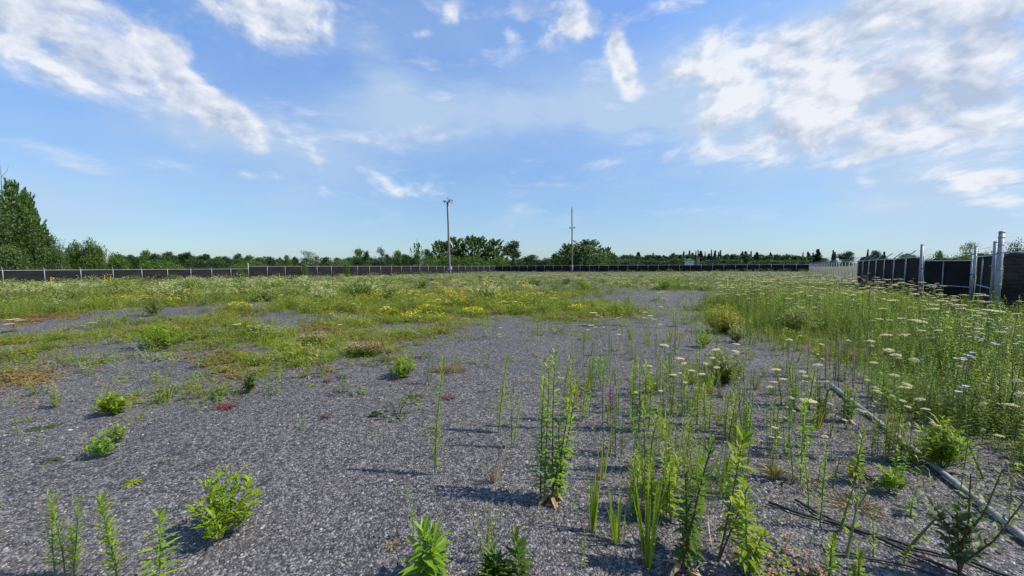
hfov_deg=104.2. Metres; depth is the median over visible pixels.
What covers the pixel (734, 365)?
umbel flower
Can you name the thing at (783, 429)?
fleabane stalk
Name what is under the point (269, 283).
meadow blossom
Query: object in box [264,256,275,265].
leafy tree
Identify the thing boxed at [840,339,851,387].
umbel flower
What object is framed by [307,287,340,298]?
meadow bush
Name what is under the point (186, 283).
meadow bush
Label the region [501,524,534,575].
goldenrod stalk
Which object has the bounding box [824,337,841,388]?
purple loosestrife
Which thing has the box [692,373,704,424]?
umbel flower
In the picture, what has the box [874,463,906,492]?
bushy weed
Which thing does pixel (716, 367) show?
umbel flower
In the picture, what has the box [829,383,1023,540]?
steel pipe
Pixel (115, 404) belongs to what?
bushy weed
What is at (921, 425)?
fleabane stalk
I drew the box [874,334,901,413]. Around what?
umbel flower
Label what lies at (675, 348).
fleabane stalk
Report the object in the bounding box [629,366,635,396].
grass clump
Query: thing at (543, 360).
fleabane stalk
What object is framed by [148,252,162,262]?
leafy tree
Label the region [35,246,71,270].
shrub
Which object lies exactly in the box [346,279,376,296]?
meadow bush
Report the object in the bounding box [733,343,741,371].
umbel flower
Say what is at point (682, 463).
grass clump
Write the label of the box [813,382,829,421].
goldenrod clump
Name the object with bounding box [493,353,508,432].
fleabane stalk
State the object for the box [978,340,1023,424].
mugwort
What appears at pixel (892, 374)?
umbel flower
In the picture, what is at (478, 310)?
flower mat
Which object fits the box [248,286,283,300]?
meadow bush
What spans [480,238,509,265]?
leafy tree
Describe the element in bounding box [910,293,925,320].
umbel flower
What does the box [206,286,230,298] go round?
meadow bush
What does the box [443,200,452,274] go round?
light pole
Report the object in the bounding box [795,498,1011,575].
cable
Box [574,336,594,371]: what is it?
fleabane stalk
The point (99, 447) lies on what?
bushy weed
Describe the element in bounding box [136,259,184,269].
shrub
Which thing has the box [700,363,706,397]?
goldenrod stalk
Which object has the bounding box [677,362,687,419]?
umbel flower
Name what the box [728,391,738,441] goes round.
goldenrod clump
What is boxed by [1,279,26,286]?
meadow bush
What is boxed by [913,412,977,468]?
bushy weed
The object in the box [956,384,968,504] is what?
flower
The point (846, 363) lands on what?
purple loosestrife
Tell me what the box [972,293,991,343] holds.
umbel flower
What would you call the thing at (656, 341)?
goldenrod stalk
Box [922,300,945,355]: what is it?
umbel flower
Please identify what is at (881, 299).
umbel flower
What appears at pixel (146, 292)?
meadow bush
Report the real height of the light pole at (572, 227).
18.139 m
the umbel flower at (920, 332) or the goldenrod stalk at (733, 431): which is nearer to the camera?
the goldenrod stalk at (733, 431)
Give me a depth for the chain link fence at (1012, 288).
10.60 m
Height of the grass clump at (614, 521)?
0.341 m
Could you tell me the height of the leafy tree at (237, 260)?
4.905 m
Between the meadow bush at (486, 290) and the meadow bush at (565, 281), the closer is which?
the meadow bush at (486, 290)
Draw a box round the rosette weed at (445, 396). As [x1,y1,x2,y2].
[442,394,454,399]
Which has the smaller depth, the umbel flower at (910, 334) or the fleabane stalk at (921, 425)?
the fleabane stalk at (921, 425)
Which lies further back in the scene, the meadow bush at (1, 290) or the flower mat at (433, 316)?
the meadow bush at (1, 290)
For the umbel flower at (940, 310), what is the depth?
7.67 m
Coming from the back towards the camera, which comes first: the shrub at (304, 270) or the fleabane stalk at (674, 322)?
the shrub at (304, 270)
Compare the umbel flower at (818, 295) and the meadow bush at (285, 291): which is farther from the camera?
the meadow bush at (285, 291)
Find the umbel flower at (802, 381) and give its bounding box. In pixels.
[798,380,811,436]
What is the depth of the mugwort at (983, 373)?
4.05 m
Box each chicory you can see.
[951,352,968,438]
[955,357,968,452]
[956,352,975,443]
[970,331,979,393]
[990,342,999,427]
[1013,335,1023,388]
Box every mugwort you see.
[960,356,1003,415]
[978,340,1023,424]
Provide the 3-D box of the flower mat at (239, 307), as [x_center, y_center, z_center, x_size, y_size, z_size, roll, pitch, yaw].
[-9.106,0.580,13.300,1.081,0.301,0.659,0,4,0]
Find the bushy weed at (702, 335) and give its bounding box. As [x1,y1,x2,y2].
[693,325,715,346]
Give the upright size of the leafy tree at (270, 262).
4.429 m
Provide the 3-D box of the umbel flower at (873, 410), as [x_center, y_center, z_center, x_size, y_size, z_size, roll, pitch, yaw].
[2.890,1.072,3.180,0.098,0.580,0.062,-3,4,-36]
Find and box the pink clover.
[730,527,827,575]
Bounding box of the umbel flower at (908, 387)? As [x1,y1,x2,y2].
[884,386,911,462]
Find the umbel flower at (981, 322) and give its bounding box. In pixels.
[969,312,993,353]
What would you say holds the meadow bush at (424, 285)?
on the ground at (480, 435)
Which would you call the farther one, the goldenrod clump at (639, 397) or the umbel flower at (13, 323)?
the umbel flower at (13, 323)
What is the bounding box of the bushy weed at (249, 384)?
[241,373,255,391]
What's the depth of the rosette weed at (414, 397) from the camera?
4.69 m
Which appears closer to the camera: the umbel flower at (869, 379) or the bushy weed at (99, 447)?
the bushy weed at (99, 447)
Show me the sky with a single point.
(333, 129)
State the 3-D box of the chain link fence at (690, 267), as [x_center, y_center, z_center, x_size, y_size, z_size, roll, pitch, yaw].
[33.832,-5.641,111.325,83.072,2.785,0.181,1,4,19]
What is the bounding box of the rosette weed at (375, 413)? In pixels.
[367,409,382,415]
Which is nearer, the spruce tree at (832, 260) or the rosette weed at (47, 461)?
the rosette weed at (47, 461)
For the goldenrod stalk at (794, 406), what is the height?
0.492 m
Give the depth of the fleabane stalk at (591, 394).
4.04 m
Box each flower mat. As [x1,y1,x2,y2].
[222,301,253,309]
[375,307,403,315]
[391,310,449,321]
[410,304,451,312]
[424,299,453,305]
[455,306,489,313]
[492,301,527,308]
[567,304,591,311]
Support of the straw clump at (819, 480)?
on the ground at (480, 435)
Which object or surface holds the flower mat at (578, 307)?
on the ground at (480, 435)
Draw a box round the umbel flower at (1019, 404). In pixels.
[1001,391,1023,510]
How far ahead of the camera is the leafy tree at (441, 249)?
148.08 m
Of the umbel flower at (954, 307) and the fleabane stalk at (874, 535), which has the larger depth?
the umbel flower at (954, 307)
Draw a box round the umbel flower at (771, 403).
[763,381,777,425]
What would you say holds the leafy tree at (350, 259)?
on the ground at (480, 435)
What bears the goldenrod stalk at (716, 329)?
on the ground at (480, 435)
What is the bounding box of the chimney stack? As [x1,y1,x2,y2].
[696,257,699,264]
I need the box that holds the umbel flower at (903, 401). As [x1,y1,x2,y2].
[897,382,911,459]
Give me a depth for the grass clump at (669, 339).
8.14 m
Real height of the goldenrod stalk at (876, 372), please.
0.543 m
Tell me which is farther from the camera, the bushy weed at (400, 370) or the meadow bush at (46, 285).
the meadow bush at (46, 285)
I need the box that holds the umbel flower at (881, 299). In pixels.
[876,287,887,317]
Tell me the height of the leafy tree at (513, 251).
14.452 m
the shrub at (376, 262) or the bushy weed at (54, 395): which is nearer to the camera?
the bushy weed at (54, 395)
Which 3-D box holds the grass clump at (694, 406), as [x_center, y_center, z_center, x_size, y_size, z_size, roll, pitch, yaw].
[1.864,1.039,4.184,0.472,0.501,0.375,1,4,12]
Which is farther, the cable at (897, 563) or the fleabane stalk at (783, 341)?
the fleabane stalk at (783, 341)
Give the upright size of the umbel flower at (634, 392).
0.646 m
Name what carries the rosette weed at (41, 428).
on the ground at (480, 435)
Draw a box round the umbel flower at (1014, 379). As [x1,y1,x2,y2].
[1001,378,1022,502]
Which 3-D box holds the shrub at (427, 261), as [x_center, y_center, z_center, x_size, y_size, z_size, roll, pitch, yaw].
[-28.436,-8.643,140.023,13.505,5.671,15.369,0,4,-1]
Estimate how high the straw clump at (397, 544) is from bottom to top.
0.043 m
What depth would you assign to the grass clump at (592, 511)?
2.27 m
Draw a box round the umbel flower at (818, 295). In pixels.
[815,282,823,312]
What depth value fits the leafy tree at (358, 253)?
169.40 m
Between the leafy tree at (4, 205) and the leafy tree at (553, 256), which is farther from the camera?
the leafy tree at (553, 256)
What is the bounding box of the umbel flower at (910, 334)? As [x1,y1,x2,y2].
[901,319,916,350]
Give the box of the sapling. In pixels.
[915,465,1023,575]
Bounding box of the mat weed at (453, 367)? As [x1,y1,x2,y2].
[431,363,467,372]
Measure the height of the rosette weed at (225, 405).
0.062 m
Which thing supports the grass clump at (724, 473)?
on the ground at (480, 435)
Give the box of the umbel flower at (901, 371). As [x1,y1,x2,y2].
[895,334,907,411]
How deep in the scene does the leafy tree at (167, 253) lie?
159.47 m
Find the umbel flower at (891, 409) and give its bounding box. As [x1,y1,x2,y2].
[887,394,895,445]
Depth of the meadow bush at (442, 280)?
33.20 m
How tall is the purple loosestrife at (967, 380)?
0.646 m
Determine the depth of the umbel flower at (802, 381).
3.50 m
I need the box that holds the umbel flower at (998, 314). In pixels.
[979,310,1004,380]
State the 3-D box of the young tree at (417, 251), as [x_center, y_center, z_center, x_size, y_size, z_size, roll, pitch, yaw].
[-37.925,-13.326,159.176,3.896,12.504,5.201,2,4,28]
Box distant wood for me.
[105,250,1009,266]
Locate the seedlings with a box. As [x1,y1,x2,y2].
[0,293,1022,569]
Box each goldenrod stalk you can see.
[137,508,185,575]
[398,513,452,575]
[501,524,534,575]
[579,366,590,420]
[597,355,606,389]
[607,330,612,355]
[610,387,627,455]
[653,334,657,357]
[657,412,676,494]
[657,426,662,453]
[663,345,671,384]
[663,431,717,575]
[666,343,676,392]
[694,320,701,349]
[694,349,703,402]
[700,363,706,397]
[712,313,717,341]
[715,423,758,562]
[718,385,733,438]
[728,478,772,575]
[729,366,737,394]
[729,402,748,477]
[784,339,793,375]
[784,382,793,416]
[784,390,811,483]
[786,374,799,422]
[800,395,818,447]
[817,531,844,575]
[831,333,843,378]
[835,313,843,344]
[843,427,870,483]
[847,547,872,575]
[870,352,884,394]
[886,444,912,481]
[890,373,907,428]
[901,494,917,516]
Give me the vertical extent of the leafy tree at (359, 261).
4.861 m
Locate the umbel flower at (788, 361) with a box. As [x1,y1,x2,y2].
[784,338,791,398]
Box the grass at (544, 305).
[0,284,1023,437]
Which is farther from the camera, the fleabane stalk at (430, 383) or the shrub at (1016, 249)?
the shrub at (1016, 249)
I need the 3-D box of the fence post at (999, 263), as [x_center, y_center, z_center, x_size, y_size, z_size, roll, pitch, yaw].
[12.950,-0.270,10.604,0.128,2.489,0.128,0,4,0]
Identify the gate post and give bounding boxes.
[917,244,923,297]
[971,246,977,299]
[988,241,997,308]
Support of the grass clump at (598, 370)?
on the ground at (480, 435)
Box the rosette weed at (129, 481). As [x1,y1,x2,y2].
[123,478,142,487]
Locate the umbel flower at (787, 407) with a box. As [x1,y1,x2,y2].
[785,397,795,439]
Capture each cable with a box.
[768,501,969,575]
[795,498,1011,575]
[835,553,942,575]
[864,476,898,492]
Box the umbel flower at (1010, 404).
[992,403,1023,518]
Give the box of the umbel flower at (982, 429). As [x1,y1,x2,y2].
[973,402,986,517]
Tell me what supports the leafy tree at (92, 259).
on the ground at (480, 435)
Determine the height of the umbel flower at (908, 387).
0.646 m
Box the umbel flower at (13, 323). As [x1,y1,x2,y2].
[4,319,22,331]
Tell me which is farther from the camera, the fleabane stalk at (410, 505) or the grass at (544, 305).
the grass at (544, 305)
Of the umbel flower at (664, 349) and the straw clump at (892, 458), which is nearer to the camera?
the straw clump at (892, 458)
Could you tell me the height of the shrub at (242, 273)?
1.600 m
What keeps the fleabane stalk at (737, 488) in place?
on the ground at (480, 435)
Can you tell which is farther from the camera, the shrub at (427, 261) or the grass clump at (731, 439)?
the shrub at (427, 261)
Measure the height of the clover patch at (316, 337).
0.238 m
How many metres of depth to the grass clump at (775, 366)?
5.55 m
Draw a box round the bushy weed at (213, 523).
[179,463,264,539]
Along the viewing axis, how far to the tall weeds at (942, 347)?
6.12 m
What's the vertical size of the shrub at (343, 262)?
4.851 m
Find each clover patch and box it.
[248,325,271,333]
[298,332,327,345]
[345,341,382,356]
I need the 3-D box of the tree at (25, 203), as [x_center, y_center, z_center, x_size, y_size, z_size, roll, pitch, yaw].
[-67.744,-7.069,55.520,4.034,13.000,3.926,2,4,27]
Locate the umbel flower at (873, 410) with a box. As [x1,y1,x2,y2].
[871,386,877,455]
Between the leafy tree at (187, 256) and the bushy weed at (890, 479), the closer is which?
the bushy weed at (890, 479)
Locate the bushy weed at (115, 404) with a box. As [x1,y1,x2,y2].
[91,391,130,414]
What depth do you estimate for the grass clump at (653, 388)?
4.75 m
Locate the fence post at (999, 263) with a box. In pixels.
[993,231,1005,316]
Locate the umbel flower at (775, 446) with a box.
[769,426,781,466]
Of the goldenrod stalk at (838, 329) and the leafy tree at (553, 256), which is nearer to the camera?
the goldenrod stalk at (838, 329)
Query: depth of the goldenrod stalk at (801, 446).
2.81 m
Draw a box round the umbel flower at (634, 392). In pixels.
[630,391,637,468]
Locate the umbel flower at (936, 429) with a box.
[912,408,939,487]
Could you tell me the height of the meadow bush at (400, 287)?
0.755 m
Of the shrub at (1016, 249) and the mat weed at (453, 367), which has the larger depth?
the shrub at (1016, 249)
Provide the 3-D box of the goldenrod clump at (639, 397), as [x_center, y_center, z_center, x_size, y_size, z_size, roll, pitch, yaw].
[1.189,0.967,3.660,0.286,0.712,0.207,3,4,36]
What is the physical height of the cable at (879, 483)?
0.010 m
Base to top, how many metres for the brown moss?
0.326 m
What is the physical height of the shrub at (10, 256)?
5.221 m
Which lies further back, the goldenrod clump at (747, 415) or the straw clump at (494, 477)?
the goldenrod clump at (747, 415)
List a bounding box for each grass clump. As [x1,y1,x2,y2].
[556,367,590,404]
[581,368,599,389]
[582,462,600,532]
[590,353,606,378]
[596,422,612,479]
[605,483,625,544]
[622,319,637,339]
[626,338,640,358]
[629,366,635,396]
[632,455,672,569]
[638,328,652,342]
[638,359,670,394]
[641,393,686,439]
[645,423,694,482]
[665,325,676,341]
[672,438,733,492]
[679,350,705,383]
[681,378,708,411]
[695,357,728,392]
[696,442,714,513]
[705,425,741,480]
[710,456,749,497]
[713,409,726,422]
[718,409,749,442]
[744,368,762,389]
[757,438,791,479]
[758,364,766,376]
[762,324,777,340]
[771,356,784,373]
[796,321,814,338]
[800,398,830,429]
[842,459,867,476]
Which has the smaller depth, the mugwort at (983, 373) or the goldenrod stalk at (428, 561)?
the goldenrod stalk at (428, 561)
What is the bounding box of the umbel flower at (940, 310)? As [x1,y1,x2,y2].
[929,294,953,337]
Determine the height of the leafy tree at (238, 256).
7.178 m
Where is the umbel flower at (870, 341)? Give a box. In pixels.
[863,340,875,409]
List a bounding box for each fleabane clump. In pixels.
[624,443,657,520]
[654,359,703,415]
[659,401,712,475]
[866,403,907,462]
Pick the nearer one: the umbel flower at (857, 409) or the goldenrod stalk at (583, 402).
the umbel flower at (857, 409)
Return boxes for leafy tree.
[0,190,22,248]
[0,207,66,270]
[23,225,65,270]
[62,239,85,269]
[74,237,108,269]
[126,256,140,268]
[137,250,150,267]
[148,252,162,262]
[160,251,177,263]
[163,255,171,266]
[175,254,185,268]
[178,251,198,268]
[196,253,213,266]
[214,256,222,264]
[222,258,231,268]
[231,257,244,266]
[232,253,242,263]
[255,257,263,265]
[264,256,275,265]
[267,259,274,265]
[275,258,282,265]
[284,255,291,265]
[284,259,289,265]
[292,257,299,266]
[307,260,318,266]
[321,256,329,266]
[345,257,353,265]
[351,248,365,265]
[354,258,363,265]
[362,250,371,261]
[383,254,390,263]
[389,250,401,265]
[392,257,400,265]
[402,254,412,265]
[412,255,419,265]
[421,249,431,264]
[427,239,452,262]
[441,237,468,259]
[460,234,491,263]
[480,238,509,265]
[501,239,520,265]
[522,254,540,265]
[551,253,562,265]
[835,251,855,265]
[867,250,882,260]
[924,250,945,264]
[958,240,980,258]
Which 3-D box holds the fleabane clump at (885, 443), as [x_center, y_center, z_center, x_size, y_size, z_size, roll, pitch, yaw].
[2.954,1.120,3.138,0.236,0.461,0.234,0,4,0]
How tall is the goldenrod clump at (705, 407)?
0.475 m
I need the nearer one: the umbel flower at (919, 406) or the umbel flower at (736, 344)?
the umbel flower at (919, 406)
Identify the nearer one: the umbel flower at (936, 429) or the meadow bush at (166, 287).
the umbel flower at (936, 429)
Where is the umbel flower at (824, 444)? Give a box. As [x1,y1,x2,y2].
[818,435,828,478]
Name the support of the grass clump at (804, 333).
on the ground at (480, 435)
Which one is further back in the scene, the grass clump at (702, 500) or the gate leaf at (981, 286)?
the gate leaf at (981, 286)
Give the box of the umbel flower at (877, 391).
[869,389,885,461]
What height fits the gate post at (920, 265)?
2.739 m
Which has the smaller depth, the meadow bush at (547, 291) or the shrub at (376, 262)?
the meadow bush at (547, 291)
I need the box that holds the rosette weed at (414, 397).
[406,394,422,399]
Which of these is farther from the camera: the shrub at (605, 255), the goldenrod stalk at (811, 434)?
the shrub at (605, 255)
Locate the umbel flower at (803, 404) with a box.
[798,375,807,443]
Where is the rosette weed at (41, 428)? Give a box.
[23,423,61,432]
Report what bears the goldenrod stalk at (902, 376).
on the ground at (480, 435)
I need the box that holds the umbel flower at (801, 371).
[794,370,805,438]
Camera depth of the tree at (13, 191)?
55.87 m
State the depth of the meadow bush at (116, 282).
20.12 m
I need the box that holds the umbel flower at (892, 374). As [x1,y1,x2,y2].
[869,348,899,424]
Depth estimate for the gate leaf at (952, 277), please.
18.21 m
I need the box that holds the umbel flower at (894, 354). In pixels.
[886,353,902,436]
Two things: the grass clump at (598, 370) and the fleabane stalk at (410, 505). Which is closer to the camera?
the fleabane stalk at (410, 505)
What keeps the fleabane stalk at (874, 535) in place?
on the ground at (480, 435)
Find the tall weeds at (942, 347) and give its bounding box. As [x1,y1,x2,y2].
[651,275,1023,478]
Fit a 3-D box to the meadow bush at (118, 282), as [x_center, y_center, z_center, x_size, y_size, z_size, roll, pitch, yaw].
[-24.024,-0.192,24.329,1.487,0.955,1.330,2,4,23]
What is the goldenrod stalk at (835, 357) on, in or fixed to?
on the ground at (480, 435)
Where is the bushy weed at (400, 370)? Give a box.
[385,356,416,376]
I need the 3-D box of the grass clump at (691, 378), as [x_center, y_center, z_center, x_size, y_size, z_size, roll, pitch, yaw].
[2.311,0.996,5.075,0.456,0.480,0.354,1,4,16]
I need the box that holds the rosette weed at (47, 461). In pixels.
[36,456,63,465]
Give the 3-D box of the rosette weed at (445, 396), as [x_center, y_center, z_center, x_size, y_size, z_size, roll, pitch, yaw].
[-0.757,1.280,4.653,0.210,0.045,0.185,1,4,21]
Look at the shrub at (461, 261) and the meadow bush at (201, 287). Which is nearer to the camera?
the meadow bush at (201, 287)
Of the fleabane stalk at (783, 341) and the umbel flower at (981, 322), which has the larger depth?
the fleabane stalk at (783, 341)
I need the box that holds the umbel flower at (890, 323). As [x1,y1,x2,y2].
[875,300,906,358]
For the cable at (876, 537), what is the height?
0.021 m
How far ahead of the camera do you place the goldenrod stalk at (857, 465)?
2.78 m
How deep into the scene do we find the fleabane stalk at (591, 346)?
6.24 m
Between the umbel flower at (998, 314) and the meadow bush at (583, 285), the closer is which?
the umbel flower at (998, 314)
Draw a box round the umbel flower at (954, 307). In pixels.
[946,296,965,324]
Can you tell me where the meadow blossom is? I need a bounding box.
[0,269,900,303]
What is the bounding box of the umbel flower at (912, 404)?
[905,357,920,447]
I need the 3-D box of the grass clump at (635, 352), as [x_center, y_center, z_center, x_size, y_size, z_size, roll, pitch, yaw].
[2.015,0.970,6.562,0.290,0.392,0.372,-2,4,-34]
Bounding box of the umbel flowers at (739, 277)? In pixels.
[0,269,913,307]
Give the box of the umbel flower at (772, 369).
[766,368,786,425]
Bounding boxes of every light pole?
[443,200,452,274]
[569,208,574,272]
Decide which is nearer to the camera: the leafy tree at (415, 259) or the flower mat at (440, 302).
the flower mat at (440, 302)
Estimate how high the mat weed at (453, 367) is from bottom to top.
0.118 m
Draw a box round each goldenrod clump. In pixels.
[527,348,578,509]
[555,350,574,420]
[625,357,655,431]
[627,395,660,468]
[633,449,686,521]
[691,378,729,431]
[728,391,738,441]
[741,400,754,439]
[768,399,781,450]
[774,362,815,410]
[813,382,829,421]
[834,382,859,424]
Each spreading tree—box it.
[300,250,315,262]
[313,255,318,266]
[377,246,384,260]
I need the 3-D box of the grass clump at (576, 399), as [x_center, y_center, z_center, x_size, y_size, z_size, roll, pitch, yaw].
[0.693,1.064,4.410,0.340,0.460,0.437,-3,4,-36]
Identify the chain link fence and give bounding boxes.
[0,267,247,283]
[249,264,494,277]
[495,263,809,271]
[809,249,928,296]
[1000,236,1023,318]
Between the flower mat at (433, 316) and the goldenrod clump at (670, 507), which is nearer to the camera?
the goldenrod clump at (670, 507)
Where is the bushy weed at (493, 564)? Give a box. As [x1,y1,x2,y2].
[475,540,515,575]
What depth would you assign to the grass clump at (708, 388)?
4.74 m
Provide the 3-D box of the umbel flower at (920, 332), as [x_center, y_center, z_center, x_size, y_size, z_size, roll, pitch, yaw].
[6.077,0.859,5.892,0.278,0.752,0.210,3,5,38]
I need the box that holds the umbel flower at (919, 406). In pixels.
[909,397,934,482]
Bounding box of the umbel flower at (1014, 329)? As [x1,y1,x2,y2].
[1003,313,1020,359]
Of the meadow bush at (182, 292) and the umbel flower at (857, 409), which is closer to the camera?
the umbel flower at (857, 409)
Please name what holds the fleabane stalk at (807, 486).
on the ground at (480, 435)
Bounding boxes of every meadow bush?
[0,286,22,297]
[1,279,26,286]
[2,282,29,289]
[13,280,42,292]
[14,284,42,294]
[36,281,60,289]
[40,284,89,298]
[41,282,67,288]
[98,277,138,292]
[101,283,137,297]
[104,278,134,289]
[135,288,159,299]
[143,282,185,295]
[151,282,204,300]
[173,278,199,289]
[173,279,197,288]
[194,282,216,293]
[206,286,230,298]
[230,280,261,294]
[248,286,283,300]
[280,284,300,295]
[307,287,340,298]
[341,281,359,292]
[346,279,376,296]
[348,281,379,293]
[378,289,394,298]
[383,276,404,284]
[386,281,418,294]
[410,278,429,285]
[411,280,428,288]
[433,276,447,282]
[472,281,503,297]
[521,284,537,289]
[529,277,541,286]
[536,288,552,294]
[560,277,570,284]
[574,279,589,289]
[657,278,672,288]
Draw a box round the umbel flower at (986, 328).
[971,309,1008,368]
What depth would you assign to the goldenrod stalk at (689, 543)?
1.95 m
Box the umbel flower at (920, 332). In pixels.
[915,320,934,357]
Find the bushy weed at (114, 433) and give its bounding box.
[101,420,128,441]
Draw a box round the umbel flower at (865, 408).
[859,379,870,437]
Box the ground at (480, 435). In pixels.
[0,263,1023,575]
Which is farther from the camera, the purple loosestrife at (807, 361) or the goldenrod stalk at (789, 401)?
the purple loosestrife at (807, 361)
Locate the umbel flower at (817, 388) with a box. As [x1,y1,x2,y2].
[812,363,829,417]
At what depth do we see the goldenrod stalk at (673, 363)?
4.74 m
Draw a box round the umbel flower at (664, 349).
[659,344,674,390]
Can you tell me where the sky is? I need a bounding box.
[0,0,1023,262]
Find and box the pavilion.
[684,259,694,264]
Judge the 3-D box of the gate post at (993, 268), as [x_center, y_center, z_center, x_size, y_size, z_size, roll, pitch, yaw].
[16.550,-0.406,13.701,0.119,2.406,0.119,0,4,0]
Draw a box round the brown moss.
[0,295,917,398]
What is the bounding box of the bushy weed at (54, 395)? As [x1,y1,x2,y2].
[48,384,65,407]
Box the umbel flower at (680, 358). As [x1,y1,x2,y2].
[669,357,694,409]
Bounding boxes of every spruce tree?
[810,249,824,266]
[830,250,834,266]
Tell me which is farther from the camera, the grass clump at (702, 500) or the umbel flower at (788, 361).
the umbel flower at (788, 361)
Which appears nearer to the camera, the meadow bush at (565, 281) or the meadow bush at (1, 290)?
the meadow bush at (1, 290)
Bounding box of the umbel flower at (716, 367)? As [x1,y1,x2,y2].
[710,348,719,398]
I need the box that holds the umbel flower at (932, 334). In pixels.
[919,308,941,380]
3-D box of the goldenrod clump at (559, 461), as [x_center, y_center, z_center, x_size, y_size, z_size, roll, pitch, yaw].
[0.263,0.913,2.568,0.354,1.044,0.250,0,4,0]
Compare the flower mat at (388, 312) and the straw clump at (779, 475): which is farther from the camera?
the flower mat at (388, 312)
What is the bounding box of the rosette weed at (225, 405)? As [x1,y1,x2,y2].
[210,400,238,411]
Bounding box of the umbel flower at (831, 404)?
[827,403,835,437]
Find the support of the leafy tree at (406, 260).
on the ground at (480, 435)
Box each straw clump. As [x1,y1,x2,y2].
[383,536,403,552]
[481,452,506,484]
[754,464,789,479]
[777,469,836,494]
[803,485,905,531]
[882,454,904,462]
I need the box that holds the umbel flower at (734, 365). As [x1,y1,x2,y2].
[728,350,738,396]
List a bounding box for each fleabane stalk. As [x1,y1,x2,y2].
[40,489,86,575]
[92,487,131,575]
[303,349,322,378]
[406,488,415,537]
[426,345,434,384]
[428,354,445,475]
[471,501,502,567]
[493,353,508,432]
[507,379,521,447]
[538,357,548,424]
[566,369,612,416]
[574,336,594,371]
[581,531,586,567]
[586,330,600,363]
[589,358,597,392]
[616,352,620,412]
[625,332,628,354]
[637,428,657,492]
[655,347,660,393]
[672,308,680,326]
[674,326,676,354]
[703,447,725,499]
[717,368,721,394]
[732,406,752,489]
[736,370,751,432]
[737,379,745,414]
[741,368,754,426]
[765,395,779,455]
[778,328,786,355]
[781,402,792,459]
[800,448,813,509]
[813,439,832,527]
[818,330,826,361]
[865,506,881,556]
[905,330,910,357]
[911,415,926,440]
[913,371,939,428]
[919,344,936,382]
[919,350,926,389]
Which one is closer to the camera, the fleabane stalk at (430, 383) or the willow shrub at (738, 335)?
the fleabane stalk at (430, 383)
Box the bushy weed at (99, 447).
[79,431,122,456]
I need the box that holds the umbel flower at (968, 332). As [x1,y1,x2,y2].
[954,304,982,379]
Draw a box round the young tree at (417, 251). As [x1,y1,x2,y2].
[409,239,422,264]
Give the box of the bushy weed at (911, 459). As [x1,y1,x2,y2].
[900,439,928,464]
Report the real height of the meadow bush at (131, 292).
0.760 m
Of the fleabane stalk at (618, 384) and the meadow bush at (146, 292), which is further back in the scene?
the meadow bush at (146, 292)
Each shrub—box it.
[0,243,42,270]
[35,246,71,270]
[105,251,131,269]
[124,275,144,280]
[134,289,166,315]
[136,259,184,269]
[166,273,183,280]
[178,258,234,269]
[229,260,267,268]
[235,270,248,277]
[297,262,308,276]
[325,258,353,266]
[342,264,350,275]
[364,257,400,265]
[413,256,444,265]
[432,255,464,265]
[444,257,476,265]
[460,257,496,265]
[478,256,509,265]
[540,257,550,265]
[552,243,583,265]
[559,242,604,265]
[563,239,610,265]
[590,250,610,264]
[599,247,616,264]
[698,303,748,332]
[701,345,749,382]
[728,321,745,341]
[776,304,824,333]
[941,252,977,273]
[1002,237,1023,280]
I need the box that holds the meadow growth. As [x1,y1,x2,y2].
[0,270,926,318]
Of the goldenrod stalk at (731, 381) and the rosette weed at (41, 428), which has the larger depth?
the goldenrod stalk at (731, 381)
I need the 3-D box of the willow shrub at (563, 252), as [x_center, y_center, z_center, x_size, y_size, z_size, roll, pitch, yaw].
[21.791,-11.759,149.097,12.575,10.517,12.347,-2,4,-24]
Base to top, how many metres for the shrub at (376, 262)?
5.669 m
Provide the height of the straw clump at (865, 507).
0.109 m
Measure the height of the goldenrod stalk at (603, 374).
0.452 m
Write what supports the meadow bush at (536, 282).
on the ground at (480, 435)
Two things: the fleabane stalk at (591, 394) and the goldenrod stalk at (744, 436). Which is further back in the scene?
the fleabane stalk at (591, 394)
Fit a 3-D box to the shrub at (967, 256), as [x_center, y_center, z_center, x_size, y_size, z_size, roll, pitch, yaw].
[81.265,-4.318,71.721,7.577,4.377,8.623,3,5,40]
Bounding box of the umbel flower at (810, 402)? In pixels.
[794,398,817,456]
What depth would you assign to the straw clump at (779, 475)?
2.92 m
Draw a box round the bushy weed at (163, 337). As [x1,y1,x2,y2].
[126,320,191,346]
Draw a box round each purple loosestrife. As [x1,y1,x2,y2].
[600,381,613,453]
[806,340,809,380]
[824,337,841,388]
[828,327,831,368]
[842,337,848,385]
[850,348,866,388]
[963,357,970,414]
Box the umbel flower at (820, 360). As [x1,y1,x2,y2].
[816,343,823,388]
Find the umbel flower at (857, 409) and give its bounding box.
[842,408,866,456]
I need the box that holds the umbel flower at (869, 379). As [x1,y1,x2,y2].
[864,345,873,411]
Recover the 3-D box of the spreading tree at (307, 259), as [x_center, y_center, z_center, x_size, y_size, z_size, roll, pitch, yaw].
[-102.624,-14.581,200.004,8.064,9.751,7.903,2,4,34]
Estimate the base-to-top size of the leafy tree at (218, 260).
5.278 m
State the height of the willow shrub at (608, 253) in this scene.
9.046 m
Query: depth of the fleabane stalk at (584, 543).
2.01 m
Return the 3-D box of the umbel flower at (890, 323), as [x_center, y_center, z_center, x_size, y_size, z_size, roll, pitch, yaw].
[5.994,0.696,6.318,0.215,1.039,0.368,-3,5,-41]
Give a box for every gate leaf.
[919,253,972,298]
[972,248,991,304]
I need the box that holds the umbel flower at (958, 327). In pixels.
[947,308,972,360]
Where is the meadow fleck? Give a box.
[24,277,908,300]

